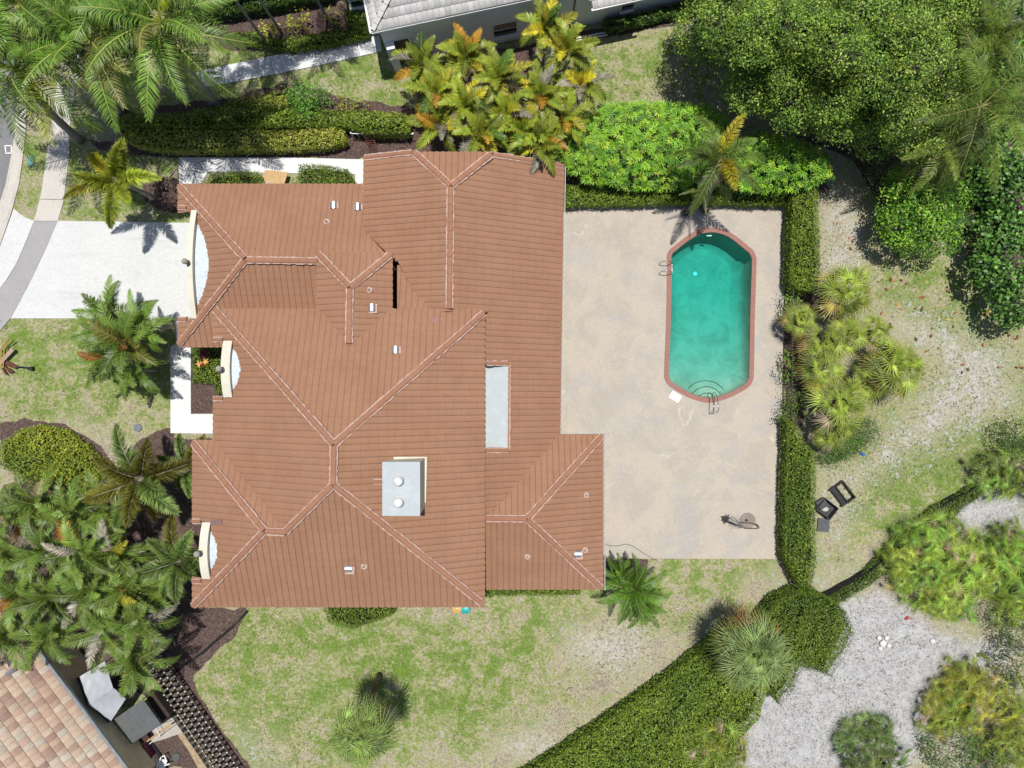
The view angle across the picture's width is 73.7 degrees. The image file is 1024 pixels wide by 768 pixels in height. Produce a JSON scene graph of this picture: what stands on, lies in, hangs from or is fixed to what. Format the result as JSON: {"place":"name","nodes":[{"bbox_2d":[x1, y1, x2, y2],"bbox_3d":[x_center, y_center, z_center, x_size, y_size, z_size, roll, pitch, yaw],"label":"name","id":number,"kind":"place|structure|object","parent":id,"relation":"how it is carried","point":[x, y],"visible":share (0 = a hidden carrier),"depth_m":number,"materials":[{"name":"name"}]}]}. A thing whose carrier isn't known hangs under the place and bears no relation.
{"place":"outdoors","nodes":[
{"label":"outdoors","id":0,"kind":"place"},
{"bbox_2d":[0,55,15,199],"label":"road","id":1,"kind":"structure","parent":0,"point":[4,157],"depth_m":38.81,"materials":[{"name":"grey asphalt"}]},
{"bbox_2d":[0,221,57,330],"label":"pavement","id":2,"kind":"structure","parent":0,"point":[13,288],"depth_m":38.78,"materials":[{"name":"grey concrete"}]},
{"bbox_2d":[40,54,82,199],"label":"pavement","id":3,"kind":"structure","parent":0,"point":[57,156],"depth_m":38.78,"materials":[{"name":"concrete"}]},
{"bbox_2d":[11,221,190,319],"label":"driveway","id":4,"kind":"structure","parent":0,"point":[142,261],"depth_m":38.79,"materials":[{"name":"white concrete"}]},
{"bbox_2d":[146,678,219,767],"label":"path","id":5,"kind":"structure","parent":0,"point":[194,754],"depth_m":38.79,"materials":[{"name":"beige concrete"}]},
{"bbox_2d":[111,692,178,743],"bbox_3d":[-20.427,18.405,37.841,2.443,1.918,1.732,-35,90,0],"label":"corrugated sheet","id":6,"kind":"object","parent":5,"relation":"on","point":[135,722],"visible":0.99,"depth_m":37.10,"materials":[{"name":"metal"}]},
{"bbox_2d":[170,320,212,433],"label":"path","id":7,"kind":"structure","parent":0,"point":[183,419],"depth_m":38.78,"materials":[{"name":"white concrete"}]},
{"bbox_2d":[179,157,363,183],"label":"path","id":8,"kind":"structure","parent":0,"point":[189,171],"depth_m":38.78,"materials":[{"name":"white concrete"}]},
{"bbox_2d":[197,35,381,86],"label":"path","id":9,"kind":"structure","parent":0,"point":[254,68],"depth_m":38.78,"materials":[{"name":"white concrete"}]},
{"bbox_2d":[0,0,1023,767],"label":"ground","id":10,"kind":"structure","parent":0,"point":[718,586],"depth_m":38.83,"materials":[{"name":"green plant"}]},
{"bbox_2d":[0,209,33,287],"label":"driveway apron","id":11,"kind":"object","parent":10,"relation":"on","point":[16,234],"visible":1,"depth_m":38.79,"materials":[{"name":"white concrete"}]},
{"bbox_2d":[0,560,64,633],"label":"broadleaf palm","id":12,"kind":"object","parent":10,"relation":"on","point":[12,595],"visible":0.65,"depth_m":34.22,"materials":[{"name":"green plant"}]},
{"bbox_2d":[0,467,82,543],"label":"broadleaf palm","id":13,"kind":"object","parent":10,"relation":"on","point":[24,503],"visible":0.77,"depth_m":34.74,"materials":[{"name":"green plant"}]},
{"bbox_2d":[0,0,88,99],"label":"royal palm","id":14,"kind":"object","parent":10,"relation":"on","point":[11,3],"visible":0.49,"depth_m":30.83,"materials":[{"name":"green plant"}]},
{"bbox_2d":[1,511,92,583],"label":"broadleaf palm","id":15,"kind":"object","parent":10,"relation":"on","point":[36,553],"visible":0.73,"depth_m":34.07,"materials":[{"name":"green plant"}]},
{"bbox_2d":[7,564,94,628],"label":"broadleaf palm","id":16,"kind":"object","parent":10,"relation":"on","point":[39,601],"visible":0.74,"depth_m":33.78,"materials":[{"name":"green plant"}]},
{"bbox_2d":[6,603,99,673],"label":"broadleaf palm","id":17,"kind":"object","parent":10,"relation":"on","point":[39,632],"visible":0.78,"depth_m":34.20,"materials":[{"name":"green plant"}]},
{"bbox_2d":[0,0,109,162],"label":"royal palm","id":18,"kind":"object","parent":10,"relation":"on","point":[18,91],"visible":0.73,"depth_m":31.58,"materials":[{"name":"green plant"}]},
{"bbox_2d":[0,423,115,494],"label":"hedge","id":19,"kind":"object","parent":10,"relation":"on","point":[39,452],"visible":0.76,"depth_m":38.28,"materials":[{"name":"green plant"}]},
{"bbox_2d":[22,474,108,546],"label":"broadleaf palm","id":20,"kind":"object","parent":10,"relation":"on","point":[65,506],"visible":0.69,"depth_m":34.61,"materials":[{"name":"green plant"}]},
{"bbox_2d":[0,568,159,767],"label":"tan tiled house","id":21,"kind":"structure","parent":10,"relation":"on","point":[49,718],"depth_m":35.45,"materials":[{"name":"tile"}]},
{"bbox_2d":[35,516,131,589],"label":"broadleaf palm","id":22,"kind":"object","parent":10,"relation":"on","point":[87,548],"visible":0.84,"depth_m":33.77,"materials":[{"name":"green plant"}]},
{"bbox_2d":[45,555,135,629],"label":"broadleaf palm","id":23,"kind":"object","parent":10,"relation":"on","point":[76,594],"visible":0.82,"depth_m":33.78,"materials":[{"name":"green plant"}]},
{"bbox_2d":[2,0,192,133],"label":"royal palm","id":24,"kind":"object","parent":10,"relation":"on","point":[118,103],"visible":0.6,"depth_m":30.39,"materials":[{"name":"green plant"}]},
{"bbox_2d":[51,468,143,540],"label":"broadleaf palm","id":25,"kind":"object","parent":10,"relation":"on","point":[102,515],"visible":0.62,"depth_m":34.86,"materials":[{"name":"green plant"}]},
{"bbox_2d":[60,588,146,674],"bbox_3d":[-20.521,12.312,36.066,4.164,5.668,3.979,-44,90,0],"label":"broadleaf palm","id":26,"kind":"object","parent":10,"relation":"on","point":[105,640],"visible":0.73,"depth_m":33.93,"materials":[{"name":"green plant"}]},
{"bbox_2d":[76,656,140,722],"bbox_3d":[-22.610,17.165,37.592,3.279,2.416,3.153,-31,90,0],"label":"tarpaulin","id":27,"kind":"object","parent":10,"relation":"on","point":[103,699],"visible":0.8,"depth_m":36.71,"materials":[{"name":"white fabric"}]},
{"bbox_2d":[71,274,148,340],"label":"clumping palm","id":28,"kind":"object","parent":10,"relation":"on","point":[111,304],"visible":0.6,"depth_m":35.62,"materials":[{"name":"green plant"}]},
{"bbox_2d":[63,517,157,593],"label":"broadleaf palm","id":29,"kind":"object","parent":10,"relation":"on","point":[116,556],"visible":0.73,"depth_m":34.43,"materials":[{"name":"green plant"}]},
{"bbox_2d":[63,136,161,230],"bbox_3d":[-20.425,-10.377,36.272,4.230,5.264,4.480,35,90,0],"label":"foxtail palm","id":30,"kind":"object","parent":10,"relation":"on","point":[113,167],"visible":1,"depth_m":34.54,"materials":[{"name":"green plant"}]},
{"bbox_2d":[77,551,167,624],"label":"broadleaf palm","id":31,"kind":"object","parent":10,"relation":"on","point":[115,595],"visible":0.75,"depth_m":34.13,"materials":[{"name":"green plant"}]},
{"bbox_2d":[44,0,200,80],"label":"royal palm","id":32,"kind":"object","parent":10,"relation":"on","point":[93,21],"visible":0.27,"depth_m":30.35,"materials":[{"name":"green plant"}]},
{"bbox_2d":[77,294,172,382],"bbox_3d":[-19.891,-2.271,36.408,4.490,4.983,4.635,0,90,0],"label":"clumping palm","id":33,"kind":"object","parent":10,"relation":"on","point":[114,340],"visible":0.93,"depth_m":34.71,"materials":[{"name":"green plant"}]},
{"bbox_2d":[94,340,167,401],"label":"clumping palm","id":34,"kind":"object","parent":10,"relation":"on","point":[130,381],"visible":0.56,"depth_m":35.92,"materials":[{"name":"green plant"}]},
{"bbox_2d":[81,422,191,529],"bbox_3d":[-18.585,5.016,35.703,5.366,6.394,5.397,17,90,0],"label":"foxtail palm","id":35,"kind":"object","parent":10,"relation":"on","point":[150,492],"visible":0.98,"depth_m":33.47,"materials":[{"name":"green plant"}]},
{"bbox_2d":[90,583,182,657],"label":"broadleaf palm","id":36,"kind":"object","parent":10,"relation":"on","point":[139,629],"visible":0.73,"depth_m":34.30,"materials":[{"name":"green plant"}]},
{"bbox_2d":[99,621,181,697],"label":"broadleaf palm","id":37,"kind":"object","parent":10,"relation":"on","point":[131,663],"visible":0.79,"depth_m":34.66,"materials":[{"name":"green plant"}]},
{"bbox_2d":[106,288,175,351],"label":"clumping palm","id":38,"kind":"object","parent":10,"relation":"on","point":[142,316],"visible":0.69,"depth_m":35.45,"materials":[{"name":"green plant"}]},
{"bbox_2d":[68,0,255,122],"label":"royal palm","id":39,"kind":"object","parent":10,"relation":"on","point":[140,17],"visible":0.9,"depth_m":30.15,"materials":[{"name":"green plant"}]},
{"bbox_2d":[133,514,200,602],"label":"foxtail palm","id":40,"kind":"object","parent":10,"relation":"on","point":[173,577],"visible":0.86,"depth_m":33.95,"materials":[{"name":"green plant"}]},
{"bbox_2d":[141,649,239,767],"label":"slatted screen","id":41,"kind":"object","parent":10,"relation":"on","point":[205,756],"visible":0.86,"depth_m":38.28,"materials":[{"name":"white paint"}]},
{"bbox_2d":[190,347,222,394],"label":"hedge","id":42,"kind":"object","parent":10,"relation":"on","point":[207,372],"visible":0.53,"depth_m":38.48,"materials":[{"name":"green plant"}]},
{"bbox_2d":[120,126,349,157],"bbox_3d":[-15.518,-13.658,38.252,12.760,1.204,1.736,0,90,0],"label":"hedge","id":43,"kind":"object","parent":10,"relation":"on","point":[217,142],"visible":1,"depth_m":37.94,"materials":[{"name":"green plant"}]},
{"bbox_2d":[105,102,412,140],"bbox_3d":[-14.012,-14.775,38.080,16.951,1.548,1.664,1,90,0],"label":"hedge","id":44,"kind":"object","parent":10,"relation":"on","point":[383,127],"visible":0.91,"depth_m":37.66,"materials":[{"name":"green plant"}]},
{"bbox_2d":[221,89,299,117],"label":"hedge","id":45,"kind":"object","parent":10,"relation":"on","point":[273,102],"visible":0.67,"depth_m":37.84,"materials":[{"name":"green plant"}]},
{"bbox_2d":[187,0,334,21],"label":"hedge","id":46,"kind":"object","parent":10,"relation":"on","point":[233,10],"visible":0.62,"depth_m":38.17,"materials":[{"name":"green plant"}]},
{"bbox_2d":[234,27,370,55],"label":"hedge","id":47,"kind":"object","parent":10,"relation":"on","point":[326,43],"visible":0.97,"depth_m":38.32,"materials":[{"name":"green plant"}]},
{"bbox_2d":[280,77,334,121],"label":"bright shrub","id":48,"kind":"object","parent":10,"relation":"on","point":[306,92],"visible":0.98,"depth_m":37.43,"materials":[{"name":"green plant"}]},
{"bbox_2d":[292,163,354,183],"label":"hedge","id":49,"kind":"object","parent":10,"relation":"on","point":[324,174],"visible":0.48,"depth_m":38.06,"materials":[{"name":"green plant"}]},
{"bbox_2d":[323,607,396,629],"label":"hedge","id":50,"kind":"object","parent":10,"relation":"on","point":[347,616],"visible":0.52,"depth_m":37.74,"materials":[{"name":"green plant"}]},
{"bbox_2d":[320,672,401,767],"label":"cabbage palm","id":51,"kind":"object","parent":10,"relation":"on","point":[340,740],"visible":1,"depth_m":32.85,"materials":[{"name":"green plant"}]},
{"bbox_2d":[176,149,604,607],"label":"tiled house","id":52,"kind":"structure","parent":10,"relation":"on","point":[386,335],"depth_m":33.15,"materials":[{"name":"tile"}]},
{"bbox_2d":[389,31,451,94],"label":"areca palm","id":53,"kind":"object","parent":10,"relation":"on","point":[415,56],"visible":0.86,"depth_m":34.99,"materials":[{"name":"green plant"}]},
{"bbox_2d":[401,56,467,117],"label":"areca palm","id":54,"kind":"object","parent":10,"relation":"on","point":[434,84],"visible":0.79,"depth_m":34.60,"materials":[{"name":"green plant"}]},
{"bbox_2d":[406,91,469,151],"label":"areca palm","id":55,"kind":"object","parent":10,"relation":"on","point":[434,120],"visible":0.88,"depth_m":34.68,"materials":[{"name":"green plant"}]},
{"bbox_2d":[435,23,496,83],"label":"areca palm","id":56,"kind":"object","parent":10,"relation":"on","point":[460,46],"visible":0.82,"depth_m":34.58,"materials":[{"name":"green plant"}]},
{"bbox_2d":[436,76,496,134],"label":"areca palm","id":57,"kind":"object","parent":10,"relation":"on","point":[463,103],"visible":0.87,"depth_m":34.33,"materials":[{"name":"green plant"}]},
{"bbox_2d":[451,94,508,151],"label":"areca palm","id":58,"kind":"object","parent":10,"relation":"on","point":[473,128],"visible":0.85,"depth_m":34.29,"materials":[{"name":"green plant"}]},
{"bbox_2d":[470,41,532,107],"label":"areca palm","id":59,"kind":"object","parent":10,"relation":"on","point":[495,71],"visible":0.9,"depth_m":34.29,"materials":[{"name":"green plant"}]},
{"bbox_2d":[480,78,534,139],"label":"areca palm","id":60,"kind":"object","parent":10,"relation":"on","point":[508,107],"visible":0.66,"depth_m":34.69,"materials":[{"name":"green plant"}]},
{"bbox_2d":[493,95,547,157],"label":"areca palm","id":61,"kind":"object","parent":10,"relation":"on","point":[520,124],"visible":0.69,"depth_m":34.68,"materials":[{"name":"green plant"}]},
{"bbox_2d":[363,0,689,71],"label":"white building","id":62,"kind":"structure","parent":10,"relation":"on","point":[396,24],"depth_m":35.85,"materials":[{"name":"paint"}]},
{"bbox_2d":[510,109,570,175],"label":"areca palm","id":63,"kind":"object","parent":10,"relation":"on","point":[544,127],"visible":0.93,"depth_m":34.48,"materials":[{"name":"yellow plant"}]},
{"bbox_2d":[517,58,574,120],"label":"areca palm","id":64,"kind":"object","parent":10,"relation":"on","point":[538,92],"visible":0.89,"depth_m":34.44,"materials":[{"name":"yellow plant"}]},
{"bbox_2d":[515,0,578,62],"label":"areca palm","id":65,"kind":"object","parent":10,"relation":"on","point":[543,20],"visible":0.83,"depth_m":34.92,"materials":[{"name":"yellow plant"}]},
{"bbox_2d":[538,81,592,146],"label":"areca palm","id":66,"kind":"object","parent":10,"relation":"on","point":[566,119],"visible":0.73,"depth_m":35.07,"materials":[{"name":"green plant"}]},
{"bbox_2d":[538,17,600,79],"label":"areca palm","id":67,"kind":"object","parent":10,"relation":"on","point":[564,43],"visible":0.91,"depth_m":34.51,"materials":[{"name":"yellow plant"}]},
{"bbox_2d":[553,52,616,116],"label":"areca palm","id":68,"kind":"object","parent":10,"relation":"on","point":[577,77],"visible":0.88,"depth_m":35.01,"materials":[{"name":"yellow plant"}]},
{"bbox_2d":[597,554,668,624],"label":"date palm","id":69,"kind":"object","parent":10,"relation":"on","point":[639,595],"visible":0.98,"depth_m":35.69,"materials":[{"name":"green plant"}]},
{"bbox_2d":[550,96,732,194],"bbox_3d":[6.971,-12.992,37.429,10.216,2.853,5.184,0,90,0],"label":"umbrella shrub","id":70,"kind":"object","parent":10,"relation":"on","point":[619,110],"visible":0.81,"depth_m":36.40,"materials":[{"name":"green plant"}]},
{"bbox_2d":[520,628,767,767],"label":"hedge","id":71,"kind":"object","parent":10,"relation":"on","point":[687,691],"visible":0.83,"depth_m":37.47,"materials":[{"name":"green plant"}]},
{"bbox_2d":[603,0,699,33],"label":"hedge","id":72,"kind":"object","parent":10,"relation":"on","point":[654,16],"visible":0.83,"depth_m":38.21,"materials":[{"name":"green plant"}]},
{"bbox_2d":[560,204,785,558],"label":"pool deck","id":73,"kind":"structure","parent":10,"relation":"on","point":[684,475],"depth_m":38.78,"materials":[{"name":"concrete"}]},
{"bbox_2d":[664,228,756,402],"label":"swimming pool","id":74,"kind":"structure","parent":73,"relation":"in","point":[710,315],"depth_m":39.93,"materials":[{"name":"liquid"}]},
{"bbox_2d":[563,182,786,209],"bbox_3d":[9.129,-10.555,38.282,12.568,1.062,1.501,0,90,0],"label":"hedge","id":75,"kind":"object","parent":10,"relation":"on","point":[578,196],"visible":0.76,"depth_m":38.05,"materials":[{"name":"green plant"}]},
{"bbox_2d":[671,715,751,767],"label":"palmetto","id":76,"kind":"object","parent":10,"relation":"on","point":[733,764],"visible":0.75,"depth_m":37.37,"materials":[{"name":"green plant"}]},
{"bbox_2d":[672,114,765,214],"bbox_3d":[10.403,-10.868,35.651,4.782,6.531,5.222,19,90,0],"label":"queen palm","id":77,"kind":"object","parent":10,"relation":"on","point":[713,152],"visible":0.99,"depth_m":33.65,"materials":[{"name":"green plant"}]},
{"bbox_2d":[703,602,799,696],"bbox_3d":[12.142,13.633,35.893,4.670,6.014,4.697,-39,90,0],"label":"cabbage palm","id":78,"kind":"object","parent":10,"relation":"on","point":[774,664],"visible":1,"depth_m":33.81,"materials":[{"name":"green plant"}]},
{"bbox_2d":[541,186,1017,767],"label":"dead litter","id":79,"kind":"object","parent":10,"relation":"on","point":[839,566],"visible":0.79,"depth_m":38.78,"materials":[{"name":"brown plant"}]},
{"bbox_2d":[728,126,835,198],"bbox_3d":[14.573,-11.974,37.199,5.765,3.307,3.790,0,90,0],"label":"umbrella shrub","id":80,"kind":"object","parent":10,"relation":"on","point":[820,173],"visible":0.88,"depth_m":36.17,"materials":[{"name":"green plant"}]},
{"bbox_2d":[775,418,817,588],"bbox_3d":[15.857,6.565,37.987,1.965,1.731,9.410,0,90,0],"label":"hedge","id":81,"kind":"object","parent":10,"relation":"on","point":[795,507],"visible":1,"depth_m":37.58,"materials":[{"name":"green plant"}]},
{"bbox_2d":[779,185,821,295],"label":"hedge","id":82,"kind":"object","parent":10,"relation":"on","point":[800,253],"visible":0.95,"depth_m":37.32,"materials":[{"name":"green plant"}]},
{"bbox_2d":[752,584,856,706],"bbox_3d":[16.118,14.393,37.769,5.200,2.168,6.293,0,90,0],"label":"round shrub","id":83,"kind":"object","parent":10,"relation":"on","point":[815,626],"visible":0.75,"depth_m":37.24,"materials":[{"name":"green plant"}]},
{"bbox_2d":[792,343,849,392],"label":"fan palm","id":84,"kind":"object","parent":10,"relation":"on","point":[836,373],"visible":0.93,"depth_m":36.39,"materials":[{"name":"green plant"}]},
{"bbox_2d":[789,319,853,370],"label":"fan palm","id":85,"kind":"object","parent":10,"relation":"on","point":[807,344],"visible":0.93,"depth_m":36.43,"materials":[{"name":"green plant"}]},
{"bbox_2d":[803,372,871,438],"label":"fan palm","id":86,"kind":"object","parent":10,"relation":"on","point":[847,403],"visible":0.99,"depth_m":35.78,"materials":[{"name":"green plant"}]},
{"bbox_2d":[669,0,1010,167],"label":"oak tree","id":87,"kind":"object","parent":10,"relation":"on","point":[856,67],"visible":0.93,"depth_m":31.75,"materials":[{"name":"green plant"}]},
{"bbox_2d":[811,261,873,320],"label":"fan palm","id":88,"kind":"object","parent":10,"relation":"on","point":[833,283],"visible":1,"depth_m":35.96,"materials":[{"name":"green plant"}]},
{"bbox_2d":[821,314,868,358],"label":"fan palm","id":89,"kind":"object","parent":10,"relation":"on","point":[854,329],"visible":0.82,"depth_m":36.34,"materials":[{"name":"green plant"}]},
{"bbox_2d":[814,413,885,469],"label":"dark shrub","id":90,"kind":"object","parent":10,"relation":"on","point":[841,452],"visible":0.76,"depth_m":37.84,"materials":[{"name":"green plant"}]},
{"bbox_2d":[828,706,913,767],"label":"palmetto","id":91,"kind":"object","parent":10,"relation":"on","point":[883,755],"visible":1,"depth_m":38.15,"materials":[{"name":"green plant"}]},
{"bbox_2d":[853,334,927,404],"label":"fan palm","id":92,"kind":"object","parent":10,"relation":"on","point":[891,353],"visible":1,"depth_m":36.05,"materials":[{"name":"green plant"}]},
{"bbox_2d":[828,483,987,604],"bbox_3d":[22.120,8.990,38.492,11.178,0.674,1.523,-39,90,0],"label":"hedge","id":93,"kind":"object","parent":10,"relation":"on","point":[950,506],"visible":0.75,"depth_m":38.50,"materials":[{"name":"green plant"}]},
{"bbox_2d":[871,159,977,261],"bbox_3d":[21.854,-9.284,36.845,5.031,4.128,5.481,0,90,0],"label":"broadleaf tree","id":94,"kind":"object","parent":10,"relation":"on","point":[908,204],"visible":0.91,"depth_m":35.97,"materials":[{"name":"green plant"}]},
{"bbox_2d":[873,507,993,626],"bbox_3d":[23.547,10.114,37.980,6.892,1.959,6.908,0,90,0],"label":"palmetto","id":95,"kind":"object","parent":10,"relation":"on","point":[901,572],"visible":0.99,"depth_m":37.85,"materials":[{"name":"green plant"}]},
{"bbox_2d":[885,97,1001,196],"bbox_3d":[21.431,-11.724,35.443,4.947,6.914,5.096,13,90,0],"label":"queen palm","id":96,"kind":"object","parent":10,"relation":"on","point":[955,142],"visible":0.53,"depth_m":33.37,"materials":[{"name":"green plant"}]},
{"bbox_2d":[911,652,996,742],"bbox_3d":[24.737,17.553,38.135,5.063,2.025,5.385,0,90,0],"label":"palmetto","id":97,"kind":"object","parent":10,"relation":"on","point":[957,693],"visible":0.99,"depth_m":37.98,"materials":[{"name":"green plant"}]},
{"bbox_2d":[898,13,1023,193],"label":"queen palm","id":98,"kind":"object","parent":10,"relation":"on","point":[1003,94],"visible":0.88,"depth_m":31.61,"materials":[{"name":"green plant"}]},
{"bbox_2d":[917,720,1016,767],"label":"dark shrub","id":99,"kind":"object","parent":10,"relation":"on","point":[970,752],"visible":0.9,"depth_m":37.84,"materials":[{"name":"green plant"}]},
{"bbox_2d":[915,0,1023,95],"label":"queen palm","id":100,"kind":"object","parent":10,"relation":"on","point":[994,22],"visible":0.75,"depth_m":31.38,"materials":[{"name":"green plant"}]},
{"bbox_2d":[958,118,1023,229],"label":"shade bush","id":101,"kind":"object","parent":10,"relation":"on","point":[1011,180],"visible":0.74,"depth_m":36.05,"materials":[{"name":"green plant"}]},
{"bbox_2d":[960,439,1023,504],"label":"palmetto","id":102,"kind":"object","parent":10,"relation":"on","point":[1003,474],"visible":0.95,"depth_m":37.88,"materials":[{"name":"green plant"}]},
{"bbox_2d":[961,512,1023,632],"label":"palmetto","id":103,"kind":"object","parent":10,"relation":"on","point":[1013,569],"visible":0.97,"depth_m":37.89,"materials":[{"name":"green plant"}]},
{"bbox_2d":[962,205,1023,331],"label":"shade bush","id":104,"kind":"object","parent":10,"relation":"on","point":[1001,240],"visible":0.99,"depth_m":36.37,"materials":[{"name":"green plant"}]},
{"bbox_2d":[965,660,1023,767],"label":"palmetto","id":105,"kind":"object","parent":10,"relation":"on","point":[1015,741],"visible":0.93,"depth_m":37.96,"materials":[{"name":"green plant"}]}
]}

